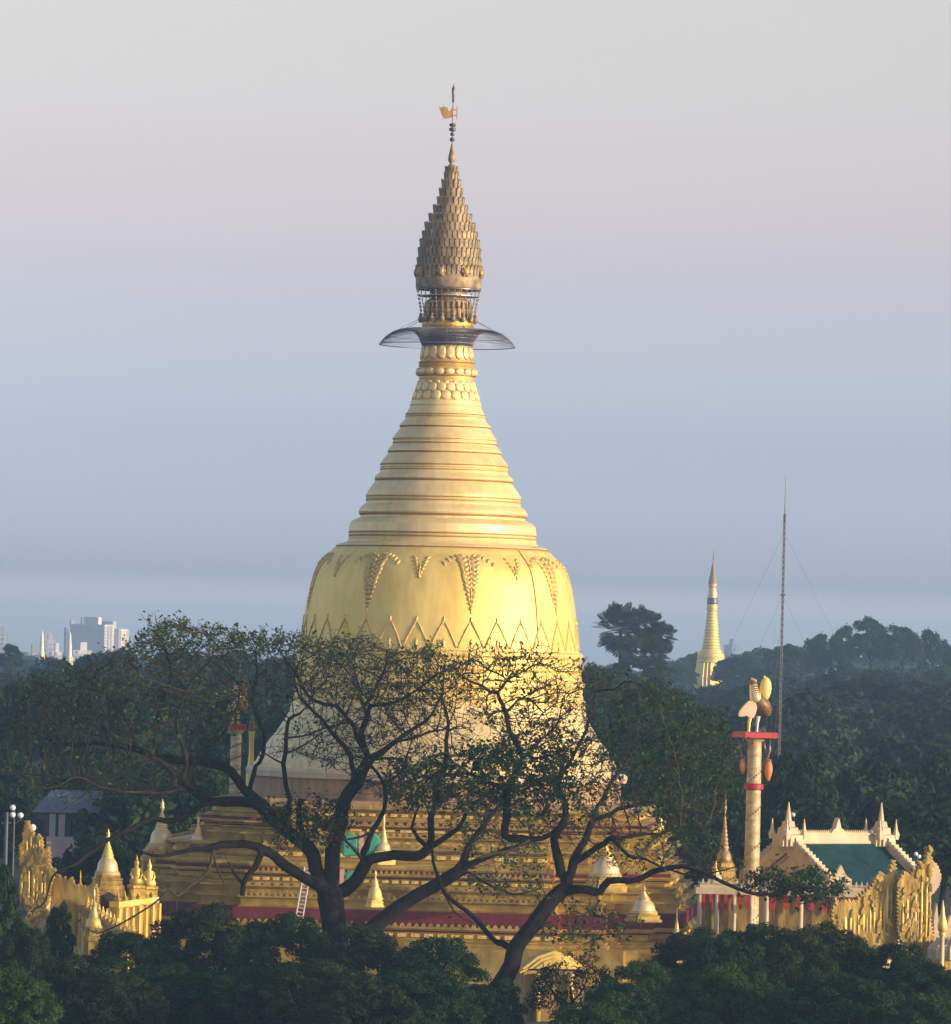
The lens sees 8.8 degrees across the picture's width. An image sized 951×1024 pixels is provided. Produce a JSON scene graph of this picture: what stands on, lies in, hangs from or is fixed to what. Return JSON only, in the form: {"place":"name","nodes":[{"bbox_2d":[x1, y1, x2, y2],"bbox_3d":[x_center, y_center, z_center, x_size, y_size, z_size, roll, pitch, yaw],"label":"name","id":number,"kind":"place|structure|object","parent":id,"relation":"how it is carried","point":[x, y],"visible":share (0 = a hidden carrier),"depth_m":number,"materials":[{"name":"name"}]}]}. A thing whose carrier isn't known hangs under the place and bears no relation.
{"place":"outdoors","nodes":[
{"label":"outdoors","id":0,"kind":"place"},
{"bbox_2d":[32,790,102,907],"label":"blue roofed house","id":1,"kind":"structure","parent":0,"point":[53,829],"depth_m":695.91,"materials":[{"name":"stone"}]},
{"bbox_2d":[71,897,138,972],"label":"gilded wall","id":2,"kind":"structure","parent":0,"point":[103,916],"depth_m":546.04,"materials":[{"name":"gold metal"}]},
{"bbox_2d":[18,820,99,944],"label":"gilded crest","id":3,"kind":"object","parent":2,"relation":"on","point":[35,864],"visible":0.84,"depth_m":550.53,"materials":[{"name":"gold metal"}]},
{"bbox_2d":[107,889,160,938],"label":"gilded wall","id":4,"kind":"structure","parent":0,"point":[124,907],"depth_m":557.88,"materials":[{"name":"gold metal"}]},
{"bbox_2d":[127,856,145,898],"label":"gilded guardian statue","id":5,"kind":"object","parent":4,"relation":"on","point":[136,886],"visible":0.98,"depth_m":558.92,"materials":[{"name":"gold metal"}]},
{"bbox_2d":[143,858,158,896],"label":"gilded guardian statue","id":6,"kind":"object","parent":4,"relation":"on","point":[149,881],"visible":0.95,"depth_m":560.94,"materials":[{"name":"gold metal"}]},
{"bbox_2d":[0,671,950,1023],"bbox_3d":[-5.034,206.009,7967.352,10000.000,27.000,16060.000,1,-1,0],"label":"ground","id":7,"kind":"structure","parent":0,"point":[934,895],"depth_m":769.26,"materials":[{"name":"green plant"}]},
{"bbox_2d":[0,643,24,672],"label":"woodland tree","id":8,"kind":"object","parent":7,"relation":"on","point":[16,658],"visible":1,"depth_m":1698.24,"materials":[{"name":"green plant"}]},
{"bbox_2d":[0,859,26,996],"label":"bushy tree","id":9,"kind":"object","parent":7,"relation":"on","point":[8,898],"visible":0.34,"depth_m":498.63,"materials":[{"name":"green plant"}]},
{"bbox_2d":[0,739,42,875],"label":"woodland tree","id":10,"kind":"object","parent":7,"relation":"on","point":[10,787],"visible":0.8,"depth_m":737.42,"materials":[{"name":"green plant"}]},
{"bbox_2d":[0,921,59,1012],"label":"bushy tree","id":11,"kind":"object","parent":7,"relation":"on","point":[34,954],"visible":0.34,"depth_m":480.44,"materials":[{"name":"green plant"}]},
{"bbox_2d":[0,966,64,1023],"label":"bushy tree","id":12,"kind":"object","parent":7,"relation":"on","point":[11,983],"visible":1,"depth_m":437.90,"materials":[{"name":"green plant"}]},
{"bbox_2d":[0,675,67,765],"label":"woodland tree","id":13,"kind":"object","parent":7,"relation":"on","point":[5,705],"visible":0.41,"depth_m":776.56,"materials":[{"name":"green plant"}]},
{"bbox_2d":[27,656,77,684],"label":"woodland tree","id":14,"kind":"object","parent":7,"relation":"on","point":[49,662],"visible":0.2,"depth_m":1497.08,"materials":[{"name":"green plant"}]},
{"bbox_2d":[4,954,101,1023],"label":"bushy tree","id":15,"kind":"object","parent":7,"relation":"on","point":[60,974],"visible":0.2,"depth_m":459.69,"materials":[{"name":"green plant"}]},
{"bbox_2d":[44,900,76,993],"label":"bushy tree","id":16,"kind":"object","parent":7,"relation":"on","point":[62,944],"visible":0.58,"depth_m":503.61,"materials":[{"name":"green plant"}]},
{"bbox_2d":[29,690,143,790],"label":"woodland tree","id":17,"kind":"object","parent":7,"relation":"on","point":[64,766],"visible":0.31,"depth_m":766.58,"materials":[{"name":"green plant"}]},
{"bbox_2d":[70,617,114,654],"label":"apartment tower","id":18,"kind":"structure","parent":7,"relation":"on","point":[92,632],"depth_m":4988.69,"materials":[{"name":"grey concrete"}]},
{"bbox_2d":[82,886,102,965],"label":"stupa","id":19,"kind":"object","parent":7,"relation":"on","point":[89,941],"visible":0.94,"depth_m":538.61,"materials":[{"name":"gold metal"}]},
{"bbox_2d":[58,831,142,895],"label":"woodland tree","id":20,"kind":"object","parent":7,"relation":"on","point":[125,857],"visible":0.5,"depth_m":637.40,"materials":[{"name":"green plant"}]},
{"bbox_2d":[90,829,124,912],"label":"stupa","id":21,"kind":"object","parent":7,"relation":"on","point":[107,878],"visible":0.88,"depth_m":558.36,"materials":[{"name":"gold metal"}]},
{"bbox_2d":[71,646,143,682],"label":"woodland tree","id":22,"kind":"object","parent":7,"relation":"on","point":[80,659],"visible":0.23,"depth_m":1495.66,"materials":[{"name":"green plant"}]},
{"bbox_2d":[45,967,176,1023],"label":"bushy tree","id":23,"kind":"object","parent":7,"relation":"on","point":[79,1001],"visible":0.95,"depth_m":444.94,"materials":[{"name":"green plant"}]},
{"bbox_2d":[102,621,128,650],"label":"apartment tower","id":24,"kind":"structure","parent":7,"relation":"on","point":[118,637],"depth_m":5023.58,"materials":[{"name":"white concrete"}]},
{"bbox_2d":[74,929,187,1007],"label":"bushy tree","id":25,"kind":"object","parent":7,"relation":"on","point":[137,946],"visible":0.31,"depth_m":489.54,"materials":[{"name":"green plant"}]},
{"bbox_2d":[100,769,182,836],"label":"woodland tree","id":26,"kind":"object","parent":7,"relation":"on","point":[147,786],"visible":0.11,"depth_m":657.69,"materials":[{"name":"green plant"}]},
{"bbox_2d":[96,961,238,1023],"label":"bushy tree","id":27,"kind":"object","parent":7,"relation":"on","point":[177,980],"visible":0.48,"depth_m":452.35,"materials":[{"name":"green plant"}]},
{"bbox_2d":[131,691,214,751],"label":"woodland tree","id":28,"kind":"object","parent":7,"relation":"on","point":[184,712],"visible":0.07,"depth_m":945.92,"materials":[{"name":"green plant"}]},
{"bbox_2d":[141,649,217,693],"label":"woodland tree","id":29,"kind":"object","parent":7,"relation":"on","point":[175,664],"visible":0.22,"depth_m":1446.59,"materials":[{"name":"green plant"}]},
{"bbox_2d":[158,765,229,833],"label":"woodland tree","id":30,"kind":"object","parent":7,"relation":"on","point":[217,778],"visible":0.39,"depth_m":647.81,"materials":[{"name":"green plant"}]},
{"bbox_2d":[145,900,274,1004],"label":"bushy tree","id":31,"kind":"object","parent":7,"relation":"on","point":[222,945],"visible":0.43,"depth_m":495.15,"materials":[{"name":"green plant"}]},
{"bbox_2d":[181,694,270,793],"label":"woodland tree","id":32,"kind":"object","parent":7,"relation":"on","point":[194,747],"visible":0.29,"depth_m":736.39,"materials":[{"name":"green plant"}]},
{"bbox_2d":[165,966,302,1023],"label":"bushy tree","id":33,"kind":"object","parent":7,"relation":"on","point":[236,982],"visible":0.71,"depth_m":448.46,"materials":[{"name":"green plant"}]},
{"bbox_2d":[227,724,245,793],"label":"bird column","id":34,"kind":"object","parent":7,"relation":"on","point":[235,753],"visible":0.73,"depth_m":621.09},
{"bbox_2d":[207,650,267,689],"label":"woodland tree","id":35,"kind":"object","parent":7,"relation":"on","point":[242,672],"visible":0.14,"depth_m":1455.66,"materials":[{"name":"green plant"}]},
{"bbox_2d":[0,606,503,969],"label":"rain tree","id":36,"kind":"object","parent":7,"relation":"on","point":[329,889],"visible":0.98,"depth_m":506.39,"materials":[{"name":"green plant"}]},
{"bbox_2d":[244,703,287,774],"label":"woodland tree","id":37,"kind":"object","parent":7,"relation":"on","point":[275,721],"visible":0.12,"depth_m":698.84,"materials":[{"name":"green plant"}]},
{"bbox_2d":[251,653,296,699],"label":"woodland tree","id":38,"kind":"object","parent":7,"relation":"on","point":[270,672],"visible":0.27,"depth_m":1396.77,"materials":[{"name":"green plant"}]},
{"bbox_2d":[226,911,341,1008],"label":"bushy tree","id":39,"kind":"object","parent":7,"relation":"on","point":[257,934],"visible":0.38,"depth_m":485.96,"materials":[{"name":"green plant"}]},
{"bbox_2d":[218,956,377,1023],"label":"bushy tree","id":40,"kind":"object","parent":7,"relation":"on","point":[291,976],"visible":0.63,"depth_m":446.64,"materials":[{"name":"green plant"}]},
{"bbox_2d":[287,972,434,1023],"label":"bushy tree","id":41,"kind":"object","parent":7,"relation":"on","point":[335,1001],"visible":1,"depth_m":437.57,"materials":[{"name":"green plant"}]},
{"bbox_2d":[301,919,421,1018],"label":"bushy tree","id":42,"kind":"object","parent":7,"relation":"on","point":[376,948],"visible":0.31,"depth_m":481.63,"materials":[{"name":"green plant"}]},
{"bbox_2d":[346,968,485,1023],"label":"bushy tree","id":43,"kind":"object","parent":7,"relation":"on","point":[458,1008],"visible":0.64,"depth_m":442.83,"materials":[{"name":"green plant"}]},
{"bbox_2d":[142,83,696,985],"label":"golden stupa","id":44,"kind":"object","parent":7,"relation":"on","point":[444,549],"visible":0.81,"depth_m":588.15,"materials":[{"name":"gold metal"}]},
{"bbox_2d":[140,799,175,879],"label":"stupa","id":45,"kind":"object","parent":44,"relation":"on","point":[158,843],"visible":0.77,"depth_m":588.38,"materials":[{"name":"white paint"}]},
{"bbox_2d":[342,831,380,855],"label":"painted niche panel","id":46,"kind":"object","parent":44,"relation":"attached to","point":[375,843],"visible":0.59,"depth_m":565.08,"materials":[{"name":"teal paint"}]},
{"bbox_2d":[365,870,383,906],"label":"stupa","id":47,"kind":"object","parent":44,"relation":"on","point":[374,898],"visible":1,"depth_m":558.84,"materials":[{"name":"gold metal"}]},
{"bbox_2d":[583,844,626,892],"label":"stupa","id":48,"kind":"object","parent":44,"relation":"on","point":[599,874],"visible":0.6,"depth_m":564.24,"materials":[{"name":"white paint"}]},
{"bbox_2d":[624,886,661,922],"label":"stupa","id":49,"kind":"object","parent":44,"relation":"on","point":[643,907],"visible":1,"depth_m":560.39,"materials":[{"name":"white metal"}]},
{"bbox_2d":[379,934,495,1022],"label":"bushy tree","id":50,"kind":"object","parent":7,"relation":"on","point":[450,955],"visible":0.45,"depth_m":477.62,"materials":[{"name":"green plant"}]},
{"bbox_2d":[350,779,554,976],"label":"rain tree","id":51,"kind":"object","parent":7,"relation":"on","point":[388,915],"visible":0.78,"depth_m":520.89,"materials":[{"name":"green plant"}]},
{"bbox_2d":[0,640,950,919],"bbox_3d":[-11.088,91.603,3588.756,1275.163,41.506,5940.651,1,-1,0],"label":"woods","id":52,"kind":"object","parent":7,"relation":"on","point":[808,720],"visible":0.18,"depth_m":933.08,"materials":[{"name":"green plant"}]},
{"bbox_2d":[480,975,527,1023],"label":"bushy tree","id":53,"kind":"object","parent":7,"relation":"on","point":[503,992],"visible":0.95,"depth_m":478.11,"materials":[{"name":"green plant"}]},
{"bbox_2d":[514,949,588,1021],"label":"gilded gatehouse","id":54,"kind":"object","parent":7,"relation":"on","point":[529,968],"visible":0.52,"depth_m":513.99,"materials":[{"name":"gold metal"}]},
{"bbox_2d":[523,950,612,1012],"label":"bushy tree","id":55,"kind":"object","parent":7,"relation":"on","point":[545,977],"visible":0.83,"depth_m":499.03,"materials":[{"name":"green plant"}]},
{"bbox_2d":[548,1000,638,1023],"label":"bushy tree","id":56,"kind":"object","parent":7,"relation":"on","point":[600,1012],"visible":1,"depth_m":444.89,"materials":[{"name":"green plant"}]},
{"bbox_2d":[581,662,628,717],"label":"woodland tree","id":57,"kind":"object","parent":7,"relation":"on","point":[591,669],"visible":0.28,"depth_m":1096.43,"materials":[{"name":"green plant"}]},
{"bbox_2d":[379,635,852,1016],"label":"rain tree","id":58,"kind":"object","parent":7,"relation":"on","point":[534,924],"visible":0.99,"depth_m":498.31,"materials":[{"name":"green plant"}]},
{"bbox_2d":[593,601,651,678],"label":"fan palm","id":59,"kind":"object","parent":7,"relation":"on","point":[613,615],"visible":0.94,"depth_m":1497.72,"materials":[{"name":"green plant"}]},
{"bbox_2d":[583,958,685,1023],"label":"bushy tree","id":60,"kind":"object","parent":7,"relation":"on","point":[653,977],"visible":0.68,"depth_m":474.85,"materials":[{"name":"green plant"}]},
{"bbox_2d":[602,655,675,687],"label":"woodland tree","id":61,"kind":"object","parent":7,"relation":"on","point":[658,668],"visible":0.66,"depth_m":1426.37,"materials":[{"name":"green plant"}]},
{"bbox_2d":[606,676,697,744],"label":"woodland tree","id":62,"kind":"object","parent":7,"relation":"on","point":[663,684],"visible":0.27,"depth_m":946.98,"materials":[{"name":"green plant"}]},
{"bbox_2d":[635,636,671,669],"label":"fan palm","id":63,"kind":"object","parent":7,"relation":"on","point":[649,645],"visible":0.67,"depth_m":1458.73,"materials":[{"name":"green plant"}]},
{"bbox_2d":[643,620,677,656],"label":"fan palm","id":64,"kind":"object","parent":7,"relation":"on","point":[663,628],"visible":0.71,"depth_m":1478.66,"materials":[{"name":"green plant"}]},
{"bbox_2d":[621,738,723,855],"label":"woodland tree","id":65,"kind":"object","parent":7,"relation":"on","point":[652,773],"visible":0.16,"depth_m":687.20,"materials":[{"name":"green plant"}]},
{"bbox_2d":[634,924,726,1023],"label":"bushy tree","id":66,"kind":"object","parent":7,"relation":"on","point":[679,946],"visible":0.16,"depth_m":484.40,"materials":[{"name":"green plant"}]},
{"bbox_2d":[669,664,698,688],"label":"woodland tree","id":67,"kind":"object","parent":7,"relation":"on","point":[681,677],"visible":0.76,"depth_m":2295.58,"materials":[{"name":"green plant"}]},
{"bbox_2d":[659,707,737,774],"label":"woodland tree","id":68,"kind":"object","parent":7,"relation":"on","point":[716,754],"visible":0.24,"depth_m":817.49,"materials":[{"name":"green plant"}]},
{"bbox_2d":[694,550,724,687],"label":"distant stupa","id":69,"kind":"object","parent":7,"relation":"on","point":[710,655],"visible":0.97,"depth_m":2596.88,"materials":[{"name":"gold metal"}]},
{"bbox_2d":[676,760,760,859],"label":"woodland tree","id":70,"kind":"object","parent":7,"relation":"on","point":[735,821],"visible":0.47,"depth_m":656.98,"materials":[{"name":"green plant"}]},
{"bbox_2d":[712,796,736,882],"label":"stupa","id":71,"kind":"object","parent":7,"relation":"on","point":[730,873],"visible":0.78,"depth_m":592.87,"materials":[{"name":"gold metal"}]},
{"bbox_2d":[674,932,774,1023],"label":"bushy tree","id":72,"kind":"object","parent":7,"relation":"on","point":[749,957],"visible":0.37,"depth_m":478.31,"materials":[{"name":"green plant"}]},
{"bbox_2d":[694,879,755,938],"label":"fringed pavilion","id":73,"kind":"structure","parent":7,"relation":"on","point":[720,907],"depth_m":581.18,"materials":[{"name":"beige paint"}]},
{"bbox_2d":[655,960,800,1023],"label":"bushy tree","id":74,"kind":"object","parent":7,"relation":"on","point":[730,988],"visible":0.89,"depth_m":452.32,"materials":[{"name":"green plant"}]},
{"bbox_2d":[710,654,765,684],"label":"woodland tree","id":75,"kind":"object","parent":7,"relation":"on","point":[726,668],"visible":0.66,"depth_m":2194.86,"materials":[{"name":"green plant"}]},
{"bbox_2d":[732,731,777,924],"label":"bird column","id":76,"kind":"object","parent":7,"relation":"on","point":[753,786],"visible":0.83,"depth_m":588.92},
{"bbox_2d":[738,675,771,731],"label":"bird statue","id":77,"kind":"object","parent":76,"relation":"on","point":[759,702],"visible":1,"depth_m":589.37,"materials":[{"name":"metal"}]},
{"bbox_2d":[708,683,812,710],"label":"woodland tree","id":78,"kind":"object","parent":7,"relation":"on","point":[730,698],"visible":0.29,"depth_m":1494.21,"materials":[{"name":"green plant"}]},
{"bbox_2d":[714,921,809,987],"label":"bushy tree","id":79,"kind":"object","parent":7,"relation":"on","point":[757,932],"visible":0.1,"depth_m":492.48,"materials":[{"name":"green plant"}]},
{"bbox_2d":[759,643,814,679],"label":"woodland tree","id":80,"kind":"object","parent":7,"relation":"on","point":[792,655],"visible":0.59,"depth_m":2145.13,"materials":[{"name":"green plant"}]},
{"bbox_2d":[735,926,849,1023],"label":"bushy tree","id":81,"kind":"object","parent":7,"relation":"on","point":[784,958],"visible":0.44,"depth_m":479.98,"materials":[{"name":"green plant"}]},
{"bbox_2d":[705,476,888,776],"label":"radio mast","id":82,"kind":"object","parent":7,"relation":"on","point":[780,679],"visible":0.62,"depth_m":819.88,"materials":[{"name":"grey metal"}]},
{"bbox_2d":[761,744,841,821],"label":"woodland tree","id":83,"kind":"object","parent":7,"relation":"on","point":[787,779],"visible":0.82,"depth_m":687.13,"materials":[{"name":"green plant"}]},
{"bbox_2d":[802,631,833,677],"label":"woodland tree","id":84,"kind":"object","parent":7,"relation":"on","point":[815,647],"visible":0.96,"depth_m":2097.77,"materials":[{"name":"green plant"}]},
{"bbox_2d":[768,919,877,1019],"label":"bushy tree","id":85,"kind":"object","parent":7,"relation":"on","point":[849,948],"visible":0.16,"depth_m":487.55,"materials":[{"name":"green plant"}]},
{"bbox_2d":[795,798,863,830],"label":"woodland tree","id":86,"kind":"object","parent":7,"relation":"on","point":[828,815],"visible":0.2,"depth_m":657.38,"materials":[{"name":"green plant"}]},
{"bbox_2d":[764,972,909,1023],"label":"bushy tree","id":87,"kind":"object","parent":7,"relation":"on","point":[874,1000],"visible":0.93,"depth_m":445.41,"materials":[{"name":"green plant"}]},
{"bbox_2d":[827,625,853,668],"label":"woodland tree","id":88,"kind":"object","parent":7,"relation":"on","point":[835,652],"visible":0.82,"depth_m":2097.32,"materials":[{"name":"green plant"}]},
{"bbox_2d":[784,676,950,742],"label":"woodland tree","id":89,"kind":"object","parent":7,"relation":"on","point":[935,697],"visible":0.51,"depth_m":1290.32,"materials":[{"name":"green plant"}]},
{"bbox_2d":[846,615,890,668],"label":"woodland tree","id":90,"kind":"object","parent":7,"relation":"on","point":[875,635],"visible":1,"depth_m":2046.88,"materials":[{"name":"green plant"}]},
{"bbox_2d":[829,758,936,864],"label":"woodland tree","id":91,"kind":"object","parent":7,"relation":"on","point":[854,787],"visible":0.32,"depth_m":697.74,"materials":[{"name":"green plant"}]},
{"bbox_2d":[829,845,941,969],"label":"gilded crest","id":92,"kind":"object","parent":7,"relation":"on","point":[882,908],"visible":0.84,"depth_m":543.44,"materials":[{"name":"gold metal"}]},
{"bbox_2d":[845,941,935,1022],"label":"bushy tree","id":93,"kind":"object","parent":7,"relation":"on","point":[870,965],"visible":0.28,"depth_m":484.18,"materials":[{"name":"green plant"}]},
{"bbox_2d":[877,623,924,676],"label":"woodland tree","id":94,"kind":"object","parent":7,"relation":"on","point":[908,638],"visible":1,"depth_m":2045.51,"materials":[{"name":"green plant"}]},
{"bbox_2d":[870,958,950,1023],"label":"bushy tree","id":95,"kind":"object","parent":7,"relation":"on","point":[902,975],"visible":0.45,"depth_m":468.23,"materials":[{"name":"green plant"}]},
{"bbox_2d":[880,990,950,1023],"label":"bushy tree","id":96,"kind":"object","parent":7,"relation":"on","point":[937,1007],"visible":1,"depth_m":438.29,"materials":[{"name":"green plant"}]},
{"bbox_2d":[907,750,950,917],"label":"woodland tree","id":97,"kind":"object","parent":7,"relation":"on","point":[934,773],"visible":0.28,"depth_m":707.75,"materials":[{"name":"green plant"}]},
{"bbox_2d":[916,627,950,671],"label":"woodland tree","id":98,"kind":"object","parent":7,"relation":"on","point":[932,638],"visible":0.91,"depth_m":2077.41,"materials":[{"name":"green plant"}]},
{"bbox_2d":[927,937,950,969],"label":"kiosk","id":99,"kind":"object","parent":7,"relation":"on","point":[933,949],"visible":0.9,"depth_m":538.60,"materials":[{"name":"beige paint"}]},
{"bbox_2d":[938,901,946,964],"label":"lotus bud post","id":100,"kind":"object","parent":7,"relation":"on","point":[942,925],"visible":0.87,"depth_m":534.10,"materials":[{"name":"gold metal"}]},
{"bbox_2d":[0,0,950,673],"label":"sky","id":101,"kind":"structure","parent":0,"point":[714,236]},
{"bbox_2d":[761,881,868,972],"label":"fringed pavilion","id":102,"kind":"structure","parent":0,"point":[776,913],"depth_m":572.17,"materials":[{"name":"beige paint"}]},
{"bbox_2d":[738,802,915,966],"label":"teal roofed hall","id":103,"kind":"structure","parent":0,"point":[865,856],"depth_m":601.27,"materials":[{"name":"beige paint"}]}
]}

